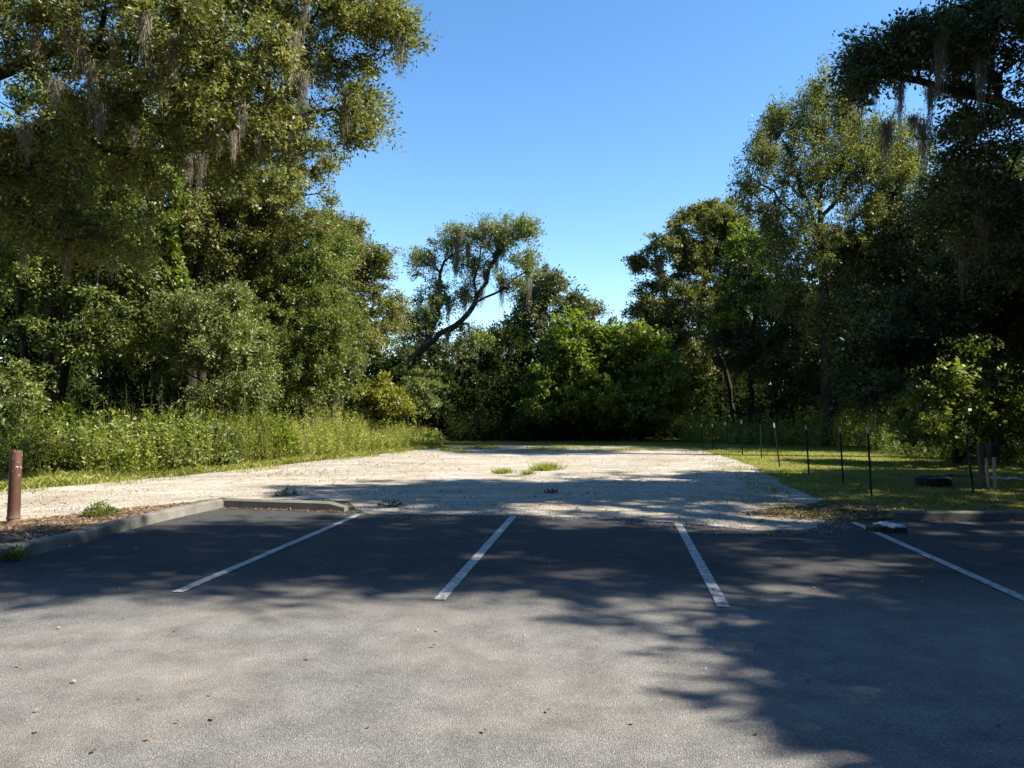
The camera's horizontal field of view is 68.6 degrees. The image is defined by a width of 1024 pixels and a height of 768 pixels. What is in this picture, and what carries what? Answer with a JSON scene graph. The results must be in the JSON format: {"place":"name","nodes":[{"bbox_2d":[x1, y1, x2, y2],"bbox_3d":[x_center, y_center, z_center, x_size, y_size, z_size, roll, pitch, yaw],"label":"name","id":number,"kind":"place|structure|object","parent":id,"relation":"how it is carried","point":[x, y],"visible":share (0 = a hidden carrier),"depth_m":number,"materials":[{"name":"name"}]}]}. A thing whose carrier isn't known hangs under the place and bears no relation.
{"place":"outdoors","nodes":[
{"label":"outdoors","id":0,"kind":"place"},
{"bbox_2d":[0,442,442,494],"bbox_3d":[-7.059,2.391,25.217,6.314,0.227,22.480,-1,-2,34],"label":"verge grass","id":1,"kind":"structure","parent":0,"point":[57,478],"depth_m":18.75,"materials":[{"name":"green plant"}]},
{"bbox_2d":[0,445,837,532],"bbox_3d":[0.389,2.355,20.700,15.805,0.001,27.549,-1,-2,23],"label":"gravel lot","id":2,"kind":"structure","parent":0,"point":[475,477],"depth_m":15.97,"materials":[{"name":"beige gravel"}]},
{"bbox_2d":[1,446,452,512],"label":"dry sprouts","id":3,"kind":"object","parent":2,"relation":"on","point":[271,474],"visible":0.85,"depth_m":19.14,"materials":[{"name":"beige plant"}]},
{"bbox_2d":[275,486,297,496],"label":"weed tuft","id":4,"kind":"object","parent":2,"relation":"on","point":[286,492],"visible":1,"depth_m":14.43,"materials":[{"name":"green plant"}]},
{"bbox_2d":[1,447,770,512],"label":"gravel sprouts","id":5,"kind":"object","parent":2,"relation":"on","point":[424,478],"visible":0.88,"depth_m":17.95,"materials":[{"name":"green plant"}]},
{"bbox_2d":[377,499,402,507],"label":"weed tuft","id":6,"kind":"object","parent":2,"relation":"on","point":[390,505],"visible":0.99,"depth_m":12.89,"materials":[{"name":"green plant"}]},
{"bbox_2d":[486,467,515,473],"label":"grass tuft","id":7,"kind":"object","parent":2,"relation":"on","point":[501,470],"visible":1,"depth_m":19.33,"materials":[{"name":"green plant"}]},
{"bbox_2d":[516,470,539,474],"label":"grass tuft","id":8,"kind":"object","parent":2,"relation":"on","point":[528,472],"visible":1,"depth_m":19.07,"materials":[{"name":"green plant"}]},
{"bbox_2d":[524,461,567,470],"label":"grass tuft","id":9,"kind":"object","parent":2,"relation":"on","point":[544,467],"visible":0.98,"depth_m":20.22,"materials":[{"name":"green plant"}]},
{"bbox_2d":[543,488,558,492],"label":"weed tuft","id":10,"kind":"object","parent":2,"relation":"on","point":[550,491],"visible":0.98,"depth_m":14.93,"materials":[{"name":"green plant"}]},
{"bbox_2d":[440,444,698,451],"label":"grass","id":11,"kind":"structure","parent":2,"relation":"on","point":[560,448],"depth_m":30.96,"materials":[{"name":"green plant"}]},
{"bbox_2d":[683,447,839,517],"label":"dead leaves","id":12,"kind":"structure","parent":2,"relation":"on","point":[753,484],"depth_m":17.72,"materials":[{"name":"brown plant"}]},
{"bbox_2d":[682,490,893,528],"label":"fallen leaves","id":13,"kind":"object","parent":2,"relation":"on","point":[789,513],"visible":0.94,"depth_m":11.82,"materials":[{"name":"brown plant"}]},
{"bbox_2d":[735,500,895,519],"bbox_3d":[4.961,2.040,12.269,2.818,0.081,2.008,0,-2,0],"label":"soil litter","id":14,"kind":"object","parent":2,"relation":"on","point":[820,512],"visible":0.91,"depth_m":12.11,"materials":[{"name":"brown plant"}]},
{"bbox_2d":[21,514,922,742],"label":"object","id":15,"kind":"structure","parent":0,"point":[524,634],"depth_m":7.08,"materials":[{"name":"plant"}]},
{"bbox_2d":[0,508,1023,767],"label":"parking lot","id":16,"kind":"structure","parent":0,"point":[480,682],"depth_m":5.34,"materials":[{"name":"grey asphalt"}]},
{"bbox_2d":[0,543,31,560],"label":"weed tuft","id":17,"kind":"object","parent":16,"relation":"on","point":[20,555],"visible":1,"depth_m":8.36,"materials":[{"name":"green plant"}]},
{"bbox_2d":[0,499,223,560],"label":"concrete kerb","id":18,"kind":"structure","parent":16,"relation":"on","point":[65,540],"depth_m":9.97,"materials":[{"name":"grey concrete"}]},
{"bbox_2d":[172,514,361,591],"bbox_3d":[-2.749,1.990,9.429,0.105,0.001,5.122,0,-2,7],"label":"stall line","id":19,"kind":"object","parent":16,"relation":"on","point":[206,579],"visible":1,"depth_m":8.41,"materials":[{"name":"paint"}]},
{"bbox_2d":[221,506,341,512],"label":"kerb litter","id":20,"kind":"object","parent":16,"relation":"on","point":[278,509],"visible":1,"depth_m":12.42,"materials":[{"name":"brown plant"}]},
{"bbox_2d":[224,498,348,511],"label":"concrete kerb","id":21,"kind":"structure","parent":16,"relation":"on","point":[310,505],"depth_m":12.52,"materials":[{"name":"grey concrete"}]},
{"bbox_2d":[434,516,515,599],"bbox_3d":[-0.309,1.982,9.182,0.105,0.001,5.173,0,-2,7],"label":"stall line","id":22,"kind":"object","parent":16,"relation":"on","point":[450,586],"visible":1,"depth_m":8.14,"materials":[{"name":"paint"}]},
{"bbox_2d":[3,513,1010,751],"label":"fallen leaves","id":23,"kind":"object","parent":16,"relation":"on","point":[213,717],"visible":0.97,"depth_m":4.67,"materials":[{"name":"brown plant"}]},
{"bbox_2d":[344,514,850,536],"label":"loose gravel","id":24,"kind":"structure","parent":16,"relation":"on","point":[670,525],"depth_m":10.85,"materials":[{"name":"grey gravel"}]},
{"bbox_2d":[675,523,729,606],"bbox_3d":[2.119,1.967,8.697,0.105,0.001,4.708,0,-2,8],"label":"stall line","id":25,"kind":"object","parent":16,"relation":"on","point":[716,593],"visible":1,"depth_m":7.79,"materials":[{"name":"paint"}]},
{"bbox_2d":[865,521,907,532],"bbox_3d":[5.177,1.971,10.347,0.538,0.129,0.306,0,-2,0],"label":"broken lid","id":26,"kind":"object","parent":16,"relation":"on","point":[887,527],"visible":0.99,"depth_m":10.22,"materials":[{"name":"grey plastic"}]},
{"bbox_2d":[851,522,1023,600],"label":"stall line","id":27,"kind":"object","parent":16,"relation":"on","point":[988,582],"visible":1,"depth_m":7.99,"materials":[{"name":"paint"}]},
{"bbox_2d":[889,510,1023,520],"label":"concrete kerb","id":28,"kind":"structure","parent":16,"relation":"on","point":[957,515],"depth_m":11.34,"materials":[{"name":"grey concrete"}]},
{"bbox_2d":[903,518,1013,521],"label":"kerb litter","id":29,"kind":"object","parent":16,"relation":"on","point":[962,518],"visible":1,"depth_m":11.26,"materials":[{"name":"brown plant"}]},
{"bbox_2d":[0,0,1023,384],"label":"sky","id":30,"kind":"structure","parent":0,"point":[604,119],"materials":[{"name":"blue"}]},
{"bbox_2d":[7,424,1023,520],"bbox_3d":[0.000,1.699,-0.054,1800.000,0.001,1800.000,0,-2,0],"label":"ground","id":31,"kind":"structure","parent":0,"point":[350,505],"depth_m":13.79,"materials":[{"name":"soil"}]},
{"bbox_2d":[0,415,39,457],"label":"shrub","id":32,"kind":"object","parent":31,"relation":"on","point":[3,430],"visible":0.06,"depth_m":20.80,"materials":[{"name":"green plant"}]},
{"bbox_2d":[0,371,51,431],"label":"sapling","id":33,"kind":"object","parent":31,"relation":"on","point":[24,395],"visible":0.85,"depth_m":20.53,"materials":[{"name":"green plant"}]},
{"bbox_2d":[7,417,122,470],"bbox_3d":[-11.564,1.617,19.465,2.571,1.558,2.614,1,-2,-35],"label":"shrub","id":34,"kind":"object","parent":31,"relation":"on","point":[66,460],"visible":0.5,"depth_m":18.97,"materials":[{"name":"green plant"}]},
{"bbox_2d":[0,502,194,544],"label":"mulch bed","id":35,"kind":"object","parent":31,"relation":"on","point":[48,528],"visible":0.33,"depth_m":10.87,"materials":[{"name":"brown plant"}]},
{"bbox_2d":[6,450,22,522],"bbox_3d":[-7.360,1.543,11.092,0.196,1.125,0.192,0,-2,0],"label":"bollard","id":36,"kind":"object","parent":35,"relation":"on","point":[14,489],"visible":0.9,"depth_m":11.03,"materials":[{"name":"brown metal"}]},
{"bbox_2d":[82,500,118,517],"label":"weed tuft","id":37,"kind":"object","parent":35,"relation":"on","point":[92,511],"visible":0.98,"depth_m":11.68,"materials":[{"name":"green plant"}]},
{"bbox_2d":[0,55,206,429],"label":"forest tree","id":38,"kind":"object","parent":31,"relation":"on","point":[120,339],"visible":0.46,"depth_m":23.35,"materials":[{"name":"green plant"}]},
{"bbox_2d":[106,187,147,424],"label":"slender tree","id":39,"kind":"object","parent":31,"relation":"on","point":[109,391],"visible":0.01,"depth_m":29.94,"materials":[{"name":"brown plant"}]},
{"bbox_2d":[117,458,171,475],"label":"weed tuft","id":40,"kind":"object","parent":31,"relation":"on","point":[150,470],"visible":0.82,"depth_m":18.82,"materials":[{"name":"green plant"}]},
{"bbox_2d":[0,380,299,472],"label":"broad leaf weeds","id":41,"kind":"object","parent":31,"relation":"on","point":[91,423],"visible":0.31,"depth_m":20.59,"materials":[{"name":"green plant"}]},
{"bbox_2d":[97,413,213,470],"bbox_3d":[-9.739,1.628,20.239,3.141,1.670,2.417,0,-2,0],"label":"shrub","id":42,"kind":"object","parent":31,"relation":"on","point":[175,454],"visible":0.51,"depth_m":20.00,"materials":[{"name":"green plant"}]},
{"bbox_2d":[80,79,245,431],"bbox_3d":[-12.669,-4.317,26.953,6.220,13.888,6.571,0,-2,0],"label":"forest tree","id":43,"kind":"object","parent":31,"relation":"on","point":[154,366],"visible":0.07,"depth_m":26.80,"materials":[{"name":"green plant"}]},
{"bbox_2d":[161,111,195,406],"bbox_3d":[-10.967,-4.890,24.529,1.310,11.345,0.736,-1,-2,18],"label":"climbing vine","id":44,"kind":"object","parent":43,"relation":"attached to","point":[173,239],"visible":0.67,"depth_m":24.45,"materials":[{"name":"green plant"}]},
{"bbox_2d":[139,269,284,423],"bbox_3d":[-9.482,-0.513,23.808,4.395,6.015,3.713,1,-2,-18],"label":"tree","id":45,"kind":"object","parent":31,"relation":"on","point":[235,339],"visible":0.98,"depth_m":23.36,"materials":[{"name":"green plant"}]},
{"bbox_2d":[168,414,255,465],"bbox_3d":[-8.971,1.713,21.849,2.557,1.702,2.735,0,-2,0],"label":"shrub","id":46,"kind":"object","parent":31,"relation":"on","point":[227,456],"visible":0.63,"depth_m":21.50,"materials":[{"name":"green plant"}]},
{"bbox_2d":[0,0,441,290],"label":"live oak","id":47,"kind":"object","parent":31,"relation":"on","point":[186,36],"visible":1,"depth_m":14.82,"materials":[{"name":"green plant"}]},
{"bbox_2d":[0,378,446,475],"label":"tall weeds","id":48,"kind":"object","parent":31,"relation":"on","point":[381,439],"visible":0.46,"depth_m":22.68,"materials":[{"name":"green plant"}]},
{"bbox_2d":[159,62,359,419],"bbox_3d":[-9.275,-4.770,27.174,6.908,14.942,6.520,0,-2,0],"label":"forest tree","id":49,"kind":"object","parent":31,"relation":"on","point":[262,216],"visible":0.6,"depth_m":26.36,"materials":[{"name":"green plant"}]},
{"bbox_2d":[238,237,290,412],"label":"slender tree","id":50,"kind":"object","parent":31,"relation":"on","point":[259,306],"visible":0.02,"depth_m":33.99,"materials":[{"name":"green plant"}]},
{"bbox_2d":[235,413,307,459],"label":"shrub","id":51,"kind":"object","parent":31,"relation":"on","point":[286,437],"visible":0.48,"depth_m":24.13,"materials":[{"name":"green plant"}]},
{"bbox_2d":[198,207,384,437],"bbox_3d":[-8.522,-2.274,28.814,7.180,9.909,5.469,0,-2,0],"label":"tree","id":52,"kind":"object","parent":31,"relation":"on","point":[322,337],"visible":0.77,"depth_m":28.23,"materials":[{"name":"green plant"}]},
{"bbox_2d":[276,206,426,428],"bbox_3d":[-7.859,-2.823,36.878,6.166,11.534,8.111,-1,-2,28],"label":"forest tree","id":53,"kind":"object","parent":31,"relation":"on","point":[375,261],"visible":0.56,"depth_m":36.01,"materials":[{"name":"green plant"}]},
{"bbox_2d":[331,370,426,435],"bbox_3d":[-6.052,1.072,34.102,4.440,3.454,3.221,0,-2,0],"label":"shrub","id":54,"kind":"object","parent":31,"relation":"on","point":[383,400],"visible":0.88,"depth_m":33.55,"materials":[{"name":"green plant"}]},
{"bbox_2d":[375,329,428,370],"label":"slender tree","id":55,"kind":"object","parent":31,"relation":"on","point":[404,350],"visible":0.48,"depth_m":45.94,"materials":[{"name":"green plant"}]},
{"bbox_2d":[395,366,447,431],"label":"shrub","id":56,"kind":"object","parent":31,"relation":"on","point":[421,386],"visible":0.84,"depth_m":36.67,"materials":[{"name":"green plant"}]},
{"bbox_2d":[431,339,486,417],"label":"slender tree","id":57,"kind":"object","parent":31,"relation":"on","point":[465,366],"visible":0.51,"depth_m":45.43,"materials":[{"name":"green plant"}]},
{"bbox_2d":[383,207,549,436],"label":"leaning oak","id":58,"kind":"object","parent":31,"relation":"on","point":[502,238],"visible":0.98,"depth_m":41.16,"materials":[{"name":"green plant"}]},
{"bbox_2d":[420,319,543,418],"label":"forest tree","id":59,"kind":"object","parent":31,"relation":"on","point":[516,336],"visible":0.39,"depth_m":46.59,"materials":[{"name":"green plant"}]},
{"bbox_2d":[0,304,1019,446],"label":"undergrowth","id":60,"kind":"object","parent":31,"relation":"on","point":[741,399],"visible":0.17,"depth_m":41.45,"materials":[{"name":"green plant"}]},
{"bbox_2d":[0,136,1023,432],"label":"woodland","id":61,"kind":"object","parent":31,"relation":"on","point":[12,346],"visible":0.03,"depth_m":53.17,"materials":[{"name":"green plant"}]},
{"bbox_2d":[496,259,601,368],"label":"forest tree","id":62,"kind":"object","parent":31,"relation":"on","point":[548,288],"visible":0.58,"depth_m":49.13,"materials":[{"name":"green plant"}]},
{"bbox_2d":[568,298,616,327],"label":"forest tree","id":63,"kind":"object","parent":31,"relation":"on","point":[598,310],"visible":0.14,"depth_m":51.83,"materials":[{"name":"green plant"}]},
{"bbox_2d":[617,194,781,429],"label":"forest tree","id":64,"kind":"object","parent":31,"relation":"on","point":[687,253],"visible":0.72,"depth_m":45.33,"materials":[{"name":"green plant"}]},
{"bbox_2d":[443,437,1023,510],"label":"grass verge","id":65,"kind":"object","parent":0,"point":[899,479],"depth_m":18.85,"materials":[{"name":"green plant"}]},
{"bbox_2d":[443,396,695,441],"bbox_3d":[3.339,1.944,40.554,14.700,2.636,7.734,0,-2,0],"label":"bush","id":66,"kind":"object","parent":65,"relation":"on","point":[489,429],"visible":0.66,"depth_m":38.43,"materials":[{"name":"green plant"}]},
{"bbox_2d":[511,304,642,440],"bbox_3d":[3.744,-0.633,39.563,7.622,7.317,6.383,0,-2,0],"label":"bush","id":67,"kind":"object","parent":65,"relation":"on","point":[571,378],"visible":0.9,"depth_m":38.34,"materials":[{"name":"green plant"}]},
{"bbox_2d":[577,316,704,440],"bbox_3d":[6.546,-0.201,38.679,6.678,6.787,6.371,0,-2,0],"label":"bush","id":68,"kind":"object","parent":65,"relation":"on","point":[659,391],"visible":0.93,"depth_m":37.45,"materials":[{"name":"green plant"}]},
{"bbox_2d":[682,294,735,425],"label":"slender tree","id":69,"kind":"object","parent":65,"relation":"on","point":[698,314],"visible":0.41,"depth_m":40.92,"materials":[{"name":"green plant"}]},
{"bbox_2d":[741,420,742,454],"bbox_3d":[8.302,1.984,27.089,0.080,1.366,0.048,0,-2,0],"label":"fence post","id":70,"kind":"object","parent":65,"relation":"on","point":[741,437],"visible":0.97,"depth_m":27.07,"materials":[{"name":"black metal"}]},
{"bbox_2d":[698,219,800,437],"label":"tree","id":71,"kind":"object","parent":65,"relation":"on","point":[726,319],"visible":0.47,"depth_m":38.54,"materials":[{"name":"green plant"}]},
{"bbox_2d":[760,424,761,457],"bbox_3d":[8.450,1.987,25.460,0.077,1.256,0.047,0,-2,0],"label":"fence post","id":72,"kind":"object","parent":65,"relation":"on","point":[760,441],"visible":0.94,"depth_m":25.45,"materials":[{"name":"black metal"}]},
{"bbox_2d":[696,252,837,442],"bbox_3d":[12.908,-1.969,36.734,6.769,9.968,6.877,0,-2,0],"label":"forest tree","id":73,"kind":"object","parent":65,"relation":"on","point":[749,340],"visible":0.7,"depth_m":36.78,"materials":[{"name":"green plant"}]},
{"bbox_2d":[773,423,779,466],"bbox_3d":[7.620,1.807,21.574,0.212,1.368,0.048,0,-2,0],"label":"fence post","id":74,"kind":"object","parent":65,"relation":"on","point":[776,444],"visible":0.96,"depth_m":21.56,"materials":[{"name":"black metal"}]},
{"bbox_2d":[676,397,905,447],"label":"weeds","id":75,"kind":"object","parent":65,"relation":"on","point":[853,432],"visible":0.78,"depth_m":34.23,"materials":[{"name":"green plant"}]},
{"bbox_2d":[805,425,809,473],"bbox_3d":[7.594,1.737,19.284,0.110,1.362,0.048,0,-2,0],"label":"fence post","id":76,"kind":"object","parent":65,"relation":"on","point":[807,449],"visible":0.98,"depth_m":19.27,"materials":[{"name":"black metal"}]},
{"bbox_2d":[721,49,939,446],"bbox_3d":[14.802,-5.935,33.466,11.278,17.507,6.317,0,-2,-13],"label":"tall tree","id":77,"kind":"object","parent":65,"relation":"on","point":[883,193],"visible":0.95,"depth_m":32.88,"materials":[{"name":"green plant"}]},
{"bbox_2d":[839,427,843,481],"bbox_3d":[7.453,1.659,16.967,0.102,1.369,0.048,0,-2,0],"label":"fence post","id":78,"kind":"object","parent":65,"relation":"on","point":[841,454],"visible":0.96,"depth_m":16.95,"materials":[{"name":"black metal"}]},
{"bbox_2d":[825,224,872,436],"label":"slender tree","id":79,"kind":"object","parent":65,"relation":"on","point":[849,279],"visible":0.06,"depth_m":36.16,"materials":[{"name":"green plant"}]},
{"bbox_2d":[866,427,872,495],"bbox_3d":[6.889,1.547,14.457,0.103,1.433,0.048,0,-2,0],"label":"fence post","id":80,"kind":"object","parent":65,"relation":"on","point":[869,459],"visible":0.96,"depth_m":14.44,"materials":[{"name":"black metal"}]},
{"bbox_2d":[855,235,907,427],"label":"slender tree","id":81,"kind":"object","parent":65,"relation":"on","point":[888,416],"visible":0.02,"depth_m":36.90,"materials":[{"name":"green plant"}]},
{"bbox_2d":[807,165,965,426],"bbox_3d":[17.498,-3.302,33.289,8.878,12.320,6.643,0,-2,0],"label":"forest tree","id":82,"kind":"object","parent":65,"relation":"on","point":[906,251],"visible":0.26,"depth_m":32.40,"materials":[{"name":"green plant"}]},
{"bbox_2d":[800,473,1023,513],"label":"fallen leaves","id":83,"kind":"object","parent":65,"relation":"on","point":[843,495],"visible":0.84,"depth_m":14.42,"materials":[{"name":"brown plant"}]},
{"bbox_2d":[814,0,1023,315],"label":"live oak","id":84,"kind":"object","parent":65,"relation":"on","point":[959,41],"visible":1,"depth_m":14.06,"materials":[{"name":"green plant"}]},
{"bbox_2d":[817,229,1023,412],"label":"tree","id":85,"kind":"object","parent":65,"relation":"on","point":[897,350],"visible":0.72,"depth_m":16.95,"materials":[{"name":"green plant"}]},
{"bbox_2d":[915,475,952,486],"bbox_3d":[9.213,2.123,16.392,0.722,0.205,0.722,0,-2,0],"label":"old tyre","id":86,"kind":"object","parent":65,"relation":"on","point":[931,480],"visible":1,"depth_m":16.14,"materials":[{"name":"rubber"}]},
{"bbox_2d":[863,402,1023,467],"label":"weeds","id":87,"kind":"object","parent":65,"relation":"on","point":[1009,454],"visible":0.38,"depth_m":25.16,"materials":[{"name":"green plant"}]},
{"bbox_2d":[877,331,1023,463],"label":"tree","id":88,"kind":"object","parent":65,"relation":"on","point":[929,404],"visible":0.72,"depth_m":21.87,"materials":[{"name":"green plant"}]},
{"bbox_2d":[942,474,975,475],"bbox_3d":[10.964,2.240,18.416,0.800,0.053,0.100,0,-2,-3],"label":"scrap board","id":89,"kind":"object","parent":65,"relation":"on","point":[958,475],"visible":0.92,"depth_m":18.37,"materials":[{"name":"grey wood"}]},
{"bbox_2d":[964,428,973,491],"bbox_3d":[9.238,1.588,15.147,0.183,1.395,0.048,0,-2,0],"label":"fence post","id":90,"kind":"object","parent":65,"relation":"on","point":[969,460],"visible":0.95,"depth_m":15.13,"materials":[{"name":"black metal"}]},
{"bbox_2d":[915,144,1023,411],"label":"forest tree","id":91,"kind":"object","parent":65,"relation":"on","point":[1021,171],"visible":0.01,"depth_m":30.03,"materials":[{"name":"green plant"}]},
{"bbox_2d":[976,442,988,488],"bbox_3d":[9.845,1.743,15.687,0.197,1.040,0.112,0,-2,0],"label":"wooden post","id":92,"kind":"object","parent":65,"relation":"on","point":[982,450],"visible":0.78,"depth_m":15.65,"materials":[{"name":"grey wood"}]},
{"bbox_2d":[985,443,999,487],"bbox_3d":[10.168,1.762,15.897,0.316,0.995,0.165,0,-2,0],"label":"utility box","id":93,"kind":"object","parent":65,"relation":"on","point":[993,450],"visible":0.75,"depth_m":15.84,"materials":[{"name":"grey metal"}]},
{"bbox_2d":[991,477,1022,479],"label":"scrap board","id":94,"kind":"object","parent":65,"relation":"on","point":[1008,478],"visible":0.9,"depth_m":17.34,"materials":[{"name":"white paint"}]}
]}

